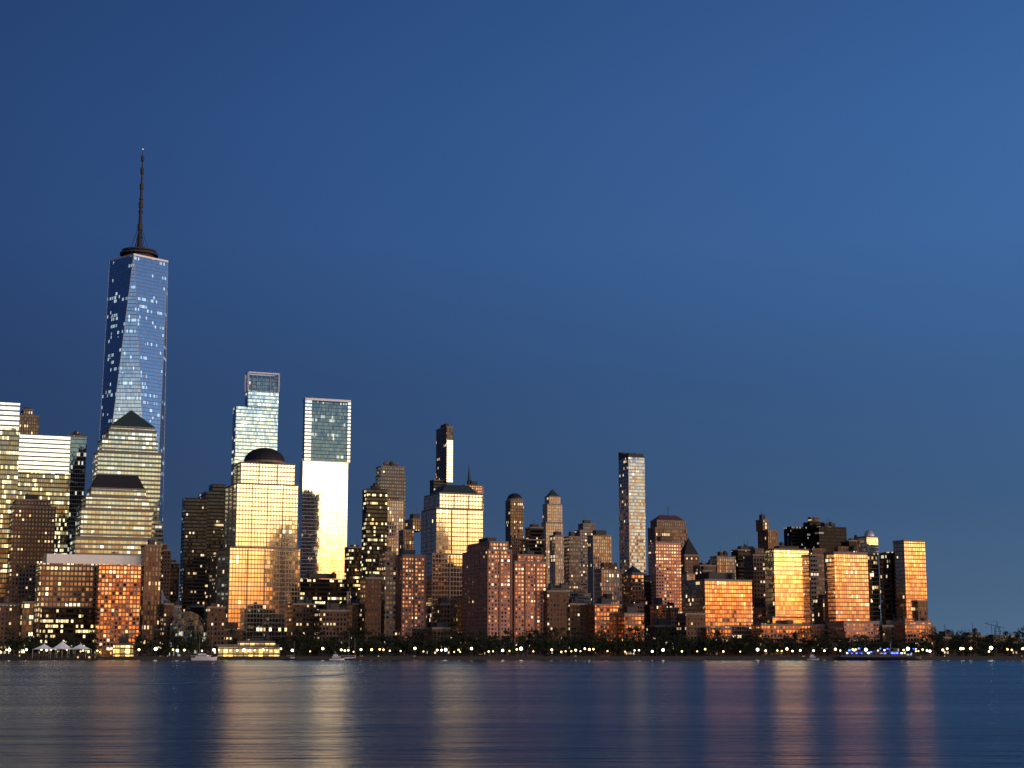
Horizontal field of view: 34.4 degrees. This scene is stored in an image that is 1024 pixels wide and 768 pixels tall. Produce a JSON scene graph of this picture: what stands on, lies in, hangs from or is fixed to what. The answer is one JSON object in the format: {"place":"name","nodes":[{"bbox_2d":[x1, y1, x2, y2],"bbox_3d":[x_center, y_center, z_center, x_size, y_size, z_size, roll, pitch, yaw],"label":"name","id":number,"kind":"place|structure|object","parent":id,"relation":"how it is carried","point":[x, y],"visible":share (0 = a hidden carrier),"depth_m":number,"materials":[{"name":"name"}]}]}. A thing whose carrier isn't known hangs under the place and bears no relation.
{"place":"outdoors","nodes":[
{"label":"outdoors","id":0,"kind":"place"},
{"bbox_2d":[0,402,19,596],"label":"glass office tower","id":1,"kind":"structure","parent":0,"point":[9,435],"depth_m":1349.29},
{"bbox_2d":[19,601,33,655],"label":"brick building","id":2,"kind":"structure","parent":0,"point":[26,621],"depth_m":1184.75,"materials":[{"name":"brick"}]},
{"bbox_2d":[19,405,38,434],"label":"brown office building","id":3,"kind":"structure","parent":0,"point":[28,421],"depth_m":1739.81,"materials":[{"name":"stone"}]},
{"bbox_2d":[7,493,56,629],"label":"brown office building","id":4,"kind":"structure","parent":0,"point":[32,531],"depth_m":1331.88,"materials":[{"name":"stone"}]},
{"bbox_2d":[70,474,156,555],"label":"flat pyramid roofed office tower","id":5,"kind":"structure","parent":0,"point":[114,514],"depth_m":1322.16,"materials":[{"name":"beige stone"}]},
{"bbox_2d":[75,410,163,625],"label":"pyramid roofed office tower","id":6,"kind":"structure","parent":0,"point":[128,444],"depth_m":1472.27,"materials":[{"name":"beige stone"}]},
{"bbox_2d":[99,149,167,523],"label":"glass skyscraper with spire","id":7,"kind":"structure","parent":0,"point":[134,367],"depth_m":1814.76,"materials":[{"name":"glass"}]},
{"bbox_2d":[153,626,159,655],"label":"brick building","id":8,"kind":"structure","parent":0,"point":[156,634],"depth_m":1227.62,"materials":[{"name":"brick"}]},
{"bbox_2d":[161,590,181,617],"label":"white winged station hall","id":9,"kind":"structure","parent":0,"point":[175,611],"depth_m":1466.69,"materials":[{"name":"paint"}]},
{"bbox_2d":[169,560,179,602],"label":"grey office building","id":10,"kind":"structure","parent":0,"point":[174,579],"depth_m":1642.28,"materials":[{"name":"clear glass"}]},
{"bbox_2d":[179,498,207,611],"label":"black office tower","id":11,"kind":"structure","parent":0,"point":[193,546],"depth_m":1718.92,"materials":[{"name":"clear glass"}]},
{"bbox_2d":[186,594,203,618],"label":"city building","id":12,"kind":"structure","parent":0,"point":[198,609],"depth_m":1460.15,"materials":[{"name":"black glass"}]},
{"bbox_2d":[198,484,225,606],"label":"black office tower","id":13,"kind":"structure","parent":0,"point":[214,494],"depth_m":1762.73,"materials":[{"name":"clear glass"}]},
{"bbox_2d":[209,551,217,603],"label":"brown office building","id":14,"kind":"structure","parent":0,"point":[213,578],"depth_m":1418.27,"materials":[{"name":"stone"}]},
{"bbox_2d":[203,598,225,655],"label":"brick building","id":15,"kind":"structure","parent":0,"point":[214,616],"depth_m":1212.16,"materials":[{"name":"brick"}]},
{"bbox_2d":[224,617,245,645],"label":"brick building","id":16,"kind":"structure","parent":0,"point":[239,635],"depth_m":1239.78,"materials":[{"name":"brick"}]},
{"bbox_2d":[231,371,279,484],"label":"setback glass skyscraper","id":17,"kind":"structure","parent":0,"point":[255,422],"depth_m":1868.60,"materials":[{"name":"glass"}]},
{"bbox_2d":[216,448,300,655],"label":"domed office tower","id":18,"kind":"structure","parent":0,"point":[258,570],"depth_m":1307.98,"materials":[{"name":"metal"}]},
{"bbox_2d":[286,596,318,655],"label":"brick building","id":19,"kind":"structure","parent":0,"point":[301,613],"depth_m":1223.21,"materials":[{"name":"brick"}]},
{"bbox_2d":[300,572,346,609],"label":"glass office building","id":20,"kind":"structure","parent":0,"point":[321,589],"depth_m":1398.75,"materials":[{"name":"glass"}]},
{"bbox_2d":[314,602,348,655],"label":"brick building","id":21,"kind":"structure","parent":0,"point":[330,618],"depth_m":1211.19,"materials":[{"name":"brick"}]},
{"bbox_2d":[344,545,361,602],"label":"glass office building","id":22,"kind":"structure","parent":0,"point":[352,564],"depth_m":1594.94,"materials":[{"name":"glass"}]},
{"bbox_2d":[347,598,381,655],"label":"brick building","id":23,"kind":"structure","parent":0,"point":[354,613],"depth_m":1224.02,"materials":[{"name":"brick"}]},
{"bbox_2d":[359,573,381,655],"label":"brick building","id":24,"kind":"structure","parent":0,"point":[370,601],"depth_m":1213.31,"materials":[{"name":"brick"}]},
{"bbox_2d":[361,483,386,577],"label":"black office tower","id":25,"kind":"structure","parent":0,"point":[374,520],"depth_m":1502.51,"materials":[{"name":"glass"}]},
{"bbox_2d":[375,461,405,529],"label":"grey office tower","id":26,"kind":"structure","parent":0,"point":[390,477],"depth_m":1711.82,"materials":[{"name":"stone"}]},
{"bbox_2d":[387,497,403,554],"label":"cream office building","id":27,"kind":"structure","parent":0,"point":[395,506],"depth_m":1601.79,"materials":[{"name":"stone"}]},
{"bbox_2d":[399,513,420,552],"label":"brown office building","id":28,"kind":"structure","parent":0,"point":[406,535],"depth_m":1551.16,"materials":[{"name":"stone"}]},
{"bbox_2d":[426,616,450,655],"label":"brick building","id":29,"kind":"structure","parent":0,"point":[438,627],"depth_m":1205.29,"materials":[{"name":"brick"}]},
{"bbox_2d":[430,424,453,493],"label":"slender apartment tower","id":30,"kind":"structure","parent":0,"point":[444,454],"depth_m":2019.13,"materials":[{"name":"black glass"}]},
{"bbox_2d":[434,597,450,626],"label":"city building","id":31,"kind":"structure","parent":0,"point":[442,609],"depth_m":1256.48,"materials":[{"name":"stone"}]},
{"bbox_2d":[467,469,483,510],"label":"brown office building","id":32,"kind":"structure","parent":0,"point":[478,489],"depth_m":1811.98,"materials":[{"name":"pink brick"}]},
{"bbox_2d":[462,537,511,655],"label":"brick apartment building","id":33,"kind":"structure","parent":0,"point":[487,584],"depth_m":1204.47,"materials":[{"name":"brick"}]},
{"bbox_2d":[0,660,1023,767],"bbox_3d":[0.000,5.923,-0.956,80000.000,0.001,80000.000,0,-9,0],"label":"river water","id":34,"kind":"structure","parent":0,"point":[574,714],"depth_m":158.65,"materials":[{"name":"blue liquid"}]},
{"bbox_2d":[23,640,103,659],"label":"ferry terminal canopy","id":35,"kind":"object","parent":34,"relation":"on","point":[62,645],"visible":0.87,"depth_m":1110.09,"materials":[{"name":"fabric"}]},
{"bbox_2d":[191,652,216,659],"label":"motor yacht","id":36,"kind":"object","parent":34,"relation":"on","point":[201,656],"visible":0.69,"depth_m":1088.90,"materials":[{"name":"white paint"}]},
{"bbox_2d":[0,656,1023,659],"bbox_3d":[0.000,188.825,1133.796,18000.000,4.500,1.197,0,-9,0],"label":"seawall","id":37,"kind":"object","parent":34,"relation":"in","point":[537,657],"visible":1,"depth_m":1133.43,"materials":[{"name":"concrete"}]},
{"bbox_2d":[832,642,921,659],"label":"dinner cruise boat","id":38,"kind":"object","parent":34,"relation":"on","point":[889,654],"visible":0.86,"depth_m":1080.87,"materials":[{"name":"paint"}]},
{"bbox_2d":[0,0,1023,638],"label":"sky","id":39,"kind":"structure","parent":0,"point":[769,254],"materials":[{"name":"blue"}]},
{"bbox_2d":[505,493,523,554],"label":"domed brick tower","id":40,"kind":"structure","parent":0,"point":[514,519],"depth_m":2003.02,"materials":[{"name":"brown brick"}]},
{"bbox_2d":[512,540,546,655],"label":"brick apartment building","id":41,"kind":"structure","parent":0,"point":[529,576],"depth_m":1210.15,"materials":[{"name":"brick"}]},
{"bbox_2d":[521,520,544,560],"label":"grey office building","id":42,"kind":"structure","parent":0,"point":[534,534],"depth_m":1750.99,"materials":[{"name":"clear glass"}]},
{"bbox_2d":[541,489,562,587],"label":"ornate stone tower","id":43,"kind":"structure","parent":0,"point":[552,512],"depth_m":2004.38,"materials":[{"name":"beige stone"}]},
{"bbox_2d":[543,583,568,655],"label":"brick building","id":44,"kind":"structure","parent":0,"point":[555,607],"depth_m":1208.97,"materials":[{"name":"brick"}]},
{"bbox_2d":[549,526,564,587],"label":"white apartment tower","id":45,"kind":"structure","parent":0,"point":[556,558],"depth_m":1646.34,"materials":[{"name":"beige stone"}]},
{"bbox_2d":[555,583,569,602],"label":"city building","id":46,"kind":"structure","parent":0,"point":[563,586],"depth_m":1480.13,"materials":[{"name":"grey stone"}]},
{"bbox_2d":[563,531,579,598],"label":"grey office building","id":47,"kind":"structure","parent":0,"point":[572,560],"depth_m":1595.83,"materials":[{"name":"stone"}]},
{"bbox_2d":[568,596,591,655],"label":"brick building","id":48,"kind":"structure","parent":0,"point":[577,613],"depth_m":1212.40,"materials":[{"name":"brick"}]},
{"bbox_2d":[575,591,590,602],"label":"city building","id":49,"kind":"structure","parent":0,"point":[586,597],"depth_m":1588.66,"materials":[{"name":"grey stone"}]},
{"bbox_2d":[574,520,594,592],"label":"stone office tower","id":50,"kind":"structure","parent":0,"point":[586,528],"depth_m":1895.97,"materials":[{"name":"stone"}]},
{"bbox_2d":[587,530,611,603],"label":"cream office building","id":51,"kind":"structure","parent":0,"point":[599,547],"depth_m":1748.41,"materials":[{"name":"stone"}]},
{"bbox_2d":[587,592,621,655],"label":"brick building","id":52,"kind":"structure","parent":0,"point":[602,612],"depth_m":1206.92,"materials":[{"name":"brick"}]},
{"bbox_2d":[594,562,624,603],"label":"white apartment building","id":53,"kind":"structure","parent":0,"point":[607,578],"depth_m":1345.89,"materials":[{"name":"beige stone"}]},
{"bbox_2d":[616,604,643,655],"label":"brick building","id":54,"kind":"structure","parent":0,"point":[629,617],"depth_m":1201.21,"materials":[{"name":"brick"}]},
{"bbox_2d":[618,452,645,574],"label":"steel apartment skyscraper","id":55,"kind":"structure","parent":0,"point":[632,540],"depth_m":1646.48,"materials":[{"name":"metal"}]},
{"bbox_2d":[625,601,644,632],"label":"city building","id":56,"kind":"structure","parent":0,"point":[638,605],"depth_m":1276.46,"materials":[{"name":"brown brick"}]},
{"bbox_2d":[649,598,666,624],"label":"city building","id":57,"kind":"structure","parent":0,"point":[658,609],"depth_m":1257.77,"materials":[{"name":"orange brick"}]},
{"bbox_2d":[646,615,676,655],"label":"brick building","id":58,"kind":"structure","parent":0,"point":[661,623],"depth_m":1240.62,"materials":[{"name":"brick"}]},
{"bbox_2d":[648,536,681,612],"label":"brown apartment building","id":59,"kind":"structure","parent":0,"point":[665,565],"depth_m":1447.13,"materials":[{"name":"pink brick"}]},
{"bbox_2d":[647,515,686,574],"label":"chamfered roof office tower","id":60,"kind":"structure","parent":0,"point":[674,527],"depth_m":1756.60,"materials":[{"name":"brown stone"}]},
{"bbox_2d":[681,571,694,602],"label":"city building","id":61,"kind":"structure","parent":0,"point":[687,575],"depth_m":1584.23,"materials":[{"name":"beige stone"}]},
{"bbox_2d":[681,538,699,573],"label":"spired stone building","id":62,"kind":"structure","parent":0,"point":[690,555],"depth_m":1647.33,"materials":[{"name":"stone"}]},
{"bbox_2d":[695,560,712,579],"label":"city building","id":63,"kind":"structure","parent":0,"point":[703,569],"depth_m":1538.97,"materials":[{"name":"grey glass"}]},
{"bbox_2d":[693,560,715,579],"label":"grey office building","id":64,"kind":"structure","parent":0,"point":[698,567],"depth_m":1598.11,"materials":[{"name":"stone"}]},
{"bbox_2d":[703,627,731,655],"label":"brick podium building","id":65,"kind":"structure","parent":0,"point":[726,631],"depth_m":1194.54,"materials":[{"name":"brick"}]},
{"bbox_2d":[710,551,735,579],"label":"grey office building","id":66,"kind":"structure","parent":0,"point":[723,562],"depth_m":1647.03,"materials":[{"name":"beige stone"}]},
{"bbox_2d":[731,539,753,579],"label":"grey office building","id":67,"kind":"structure","parent":0,"point":[739,552],"depth_m":1695.00,"materials":[{"name":"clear glass"}]},
{"bbox_2d":[743,545,765,615],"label":"brown apartment building","id":68,"kind":"structure","parent":0,"point":[754,566],"depth_m":1295.22,"materials":[{"name":"stone"}]},
{"bbox_2d":[752,605,765,623],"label":"city building","id":69,"kind":"structure","parent":0,"point":[759,612],"depth_m":1267.98,"materials":[{"name":"orange brick"}]},
{"bbox_2d":[755,514,777,548],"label":"brown office tower","id":70,"kind":"structure","parent":0,"point":[767,538],"depth_m":1701.47,"materials":[{"name":"stone"}]},
{"bbox_2d":[751,624,824,655],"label":"brick podium building","id":71,"kind":"structure","parent":0,"point":[770,630],"depth_m":1199.55,"materials":[{"name":"brick"}]},
{"bbox_2d":[784,517,823,548],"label":"black slab office building","id":72,"kind":"structure","parent":0,"point":[797,536],"depth_m":1852.18,"materials":[{"name":"glass"}]},
{"bbox_2d":[808,548,825,623],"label":"dark apartment building","id":73,"kind":"structure","parent":0,"point":[816,573],"depth_m":1324.95,"materials":[{"name":"grey stone"}]},
{"bbox_2d":[813,594,825,623],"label":"city building","id":74,"kind":"structure","parent":0,"point":[819,610],"depth_m":1293.64,"materials":[{"name":"brown stone"}]},
{"bbox_2d":[810,518,846,551],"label":"black slab office building","id":75,"kind":"structure","parent":0,"point":[829,536],"depth_m":1833.21,"materials":[{"name":"metal"}]},
{"bbox_2d":[840,535,857,547],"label":"glass office building","id":76,"kind":"structure","parent":0,"point":[849,542],"depth_m":1599.03,"materials":[{"name":"glass"}]},
{"bbox_2d":[827,621,879,655],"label":"brick podium building","id":77,"kind":"structure","parent":0,"point":[865,628],"depth_m":1198.75,"materials":[{"name":"brick"}]},
{"bbox_2d":[856,530,880,620],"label":"slender gold apartment tower","id":78,"kind":"structure","parent":0,"point":[867,542],"depth_m":1285.54,"materials":[{"name":"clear glass"}]},
{"bbox_2d":[879,618,900,650],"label":"brick building","id":79,"kind":"structure","parent":0,"point":[889,624],"depth_m":1238.64,"materials":[{"name":"brick"}]},
{"bbox_2d":[893,621,931,655],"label":"brick podium building","id":80,"kind":"structure","parent":0,"point":[903,629],"depth_m":1195.91,"materials":[{"name":"brick"}]},
{"bbox_2d":[937,629,961,655],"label":"brick building","id":81,"kind":"structure","parent":0,"point":[946,637],"depth_m":1233.72,"materials":[{"name":"brick"}]},
{"bbox_2d":[955,625,988,655],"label":"brick building","id":82,"kind":"structure","parent":0,"point":[976,632],"depth_m":1235.71,"materials":[{"name":"brick"}]},
{"bbox_2d":[987,624,1005,655],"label":"brick building","id":83,"kind":"structure","parent":0,"point":[997,637],"depth_m":1232.45,"materials":[{"name":"brick"}]},
{"label":"ground","id":84,"kind":"structure","parent":0,"visible":0},
{"bbox_2d":[0,596,20,655],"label":"brick building","id":85,"kind":"structure","parent":84,"relation":"on","point":[10,616],"depth_m":1189.85,"materials":[{"name":"brick"}]},
{"bbox_2d":[17,434,69,553],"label":"mirrored office tower","id":86,"kind":"structure","parent":84,"relation":"on","point":[43,468],"depth_m":1537.02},
{"bbox_2d":[67,431,86,553],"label":"glass office tower","id":87,"kind":"structure","parent":84,"relation":"on","point":[77,458],"depth_m":1569.77,"materials":[{"name":"glass"}]},
{"bbox_2d":[33,554,140,655],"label":"glass podium building","id":88,"kind":"structure","parent":84,"relation":"on","point":[65,592],"depth_m":1222.24,"materials":[{"name":"glass"}]},
{"bbox_2d":[93,564,141,655],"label":"orange glass office wing","id":89,"kind":"structure","parent":84,"relation":"on","point":[117,602],"depth_m":1217.73,"materials":[{"name":"glass"}]},
{"bbox_2d":[113,637,133,655],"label":"lit waterfront pavilion","id":90,"kind":"structure","parent":84,"relation":"on","point":[121,647],"depth_m":1157.85,"materials":[{"name":"yellow glass"}]},
{"bbox_2d":[139,534,161,655],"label":"brown office building","id":91,"kind":"structure","parent":84,"relation":"on","point":[150,582],"depth_m":1233.74,"materials":[{"name":"stone"}]},
{"bbox_2d":[160,539,170,608],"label":"brown office building","id":92,"kind":"structure","parent":84,"relation":"on","point":[166,567],"depth_m":1496.89,"materials":[{"name":"stone"}]},
{"bbox_2d":[159,597,173,655],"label":"brick building","id":93,"kind":"structure","parent":84,"relation":"on","point":[166,612],"depth_m":1219.63,"materials":[{"name":"brick"}]},
{"bbox_2d":[168,612,204,655],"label":"glass vaulted atrium","id":94,"kind":"object","parent":84,"relation":"on","point":[183,622],"visible":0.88,"depth_m":1205.88,"materials":[{"name":"glass"}]},
{"bbox_2d":[216,644,280,655],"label":"lit waterfront pavilion","id":95,"kind":"structure","parent":84,"relation":"on","point":[232,651],"depth_m":1158.47,"materials":[{"name":"yellow glass"}]},
{"bbox_2d":[237,633,275,645],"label":"lit waterfront pavilion","id":96,"kind":"structure","parent":84,"relation":"on","point":[257,640],"depth_m":1169.00,"materials":[{"name":"yellow glass"}]},
{"bbox_2d":[298,398,350,578],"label":"mirrored glass skyscraper","id":97,"kind":"structure","parent":84,"relation":"on","point":[323,497],"depth_m":1865.36,"materials":[{"name":"mirror"}]},
{"bbox_2d":[379,546,395,655],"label":"brick apartment building","id":98,"kind":"structure","parent":84,"relation":"on","point":[387,569],"depth_m":1228.22,"materials":[{"name":"grey brick"}]},
{"bbox_2d":[395,548,426,655],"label":"brick apartment building","id":99,"kind":"structure","parent":84,"relation":"on","point":[410,588],"depth_m":1234.83,"materials":[{"name":"brick"}]},
{"bbox_2d":[412,627,425,655],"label":"brick building","id":100,"kind":"structure","parent":84,"relation":"on","point":[418,631],"depth_m":1229.73,"materials":[{"name":"brick"}]},
{"bbox_2d":[421,485,483,635],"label":"flat roofed granite office tower","id":101,"kind":"structure","parent":84,"relation":"on","point":[452,522],"depth_m":1294.88,"materials":[{"name":"stone"}]},
{"bbox_2d":[0,625,1023,655],"bbox_3d":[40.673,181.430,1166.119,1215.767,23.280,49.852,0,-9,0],"label":"distant tree row","id":102,"kind":"object","parent":84,"relation":"on","point":[678,646],"visible":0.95,"depth_m":1154.62,"materials":[{"name":"green plant"}]},
{"bbox_2d":[621,565,644,627],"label":"brick apartment building","id":103,"kind":"structure","parent":84,"relation":"on","point":[632,583],"depth_m":1295.00,"materials":[{"name":"brick"}]},
{"bbox_2d":[644,575,650,633],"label":"city building","id":104,"kind":"structure","parent":84,"relation":"on","point":[647,591],"depth_m":1446.83,"materials":[{"name":"brown glass"}]},
{"bbox_2d":[667,599,678,624],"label":"city building","id":105,"kind":"structure","parent":84,"relation":"on","point":[672,611],"depth_m":1259.19,"materials":[{"name":"brown brick"}]},
{"bbox_2d":[676,613,705,655],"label":"brick podium building","id":106,"kind":"structure","parent":84,"relation":"on","point":[690,625],"depth_m":1195.42,"materials":[{"name":"brick"}]},
{"bbox_2d":[681,571,752,655],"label":"brick apartment building","id":107,"kind":"structure","parent":84,"relation":"on","point":[722,599],"depth_m":1218.73,"materials":[{"name":"orange glass"}]},
{"bbox_2d":[762,542,810,623],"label":"gold mirrored apartment building","id":108,"kind":"structure","parent":84,"relation":"on","point":[787,591],"depth_m":1249.02,"materials":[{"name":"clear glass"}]},
{"bbox_2d":[823,545,869,620],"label":"orange glass apartment building","id":109,"kind":"structure","parent":84,"relation":"on","point":[846,583],"depth_m":1242.59,"materials":[{"name":"glass"}]},
{"bbox_2d":[879,552,895,620],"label":"black office tower","id":110,"kind":"structure","parent":84,"relation":"on","point":[887,584],"depth_m":1270.86,"materials":[{"name":"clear glass"}]},
{"bbox_2d":[892,540,928,620],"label":"orange glass apartment building","id":111,"kind":"structure","parent":84,"relation":"on","point":[910,572],"depth_m":1258.65,"materials":[{"name":"glass"}]},
{"bbox_2d":[914,600,927,620],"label":"city building","id":112,"kind":"structure","parent":84,"relation":"on","point":[921,608],"depth_m":1251.30,"materials":[{"name":"brown stone"}]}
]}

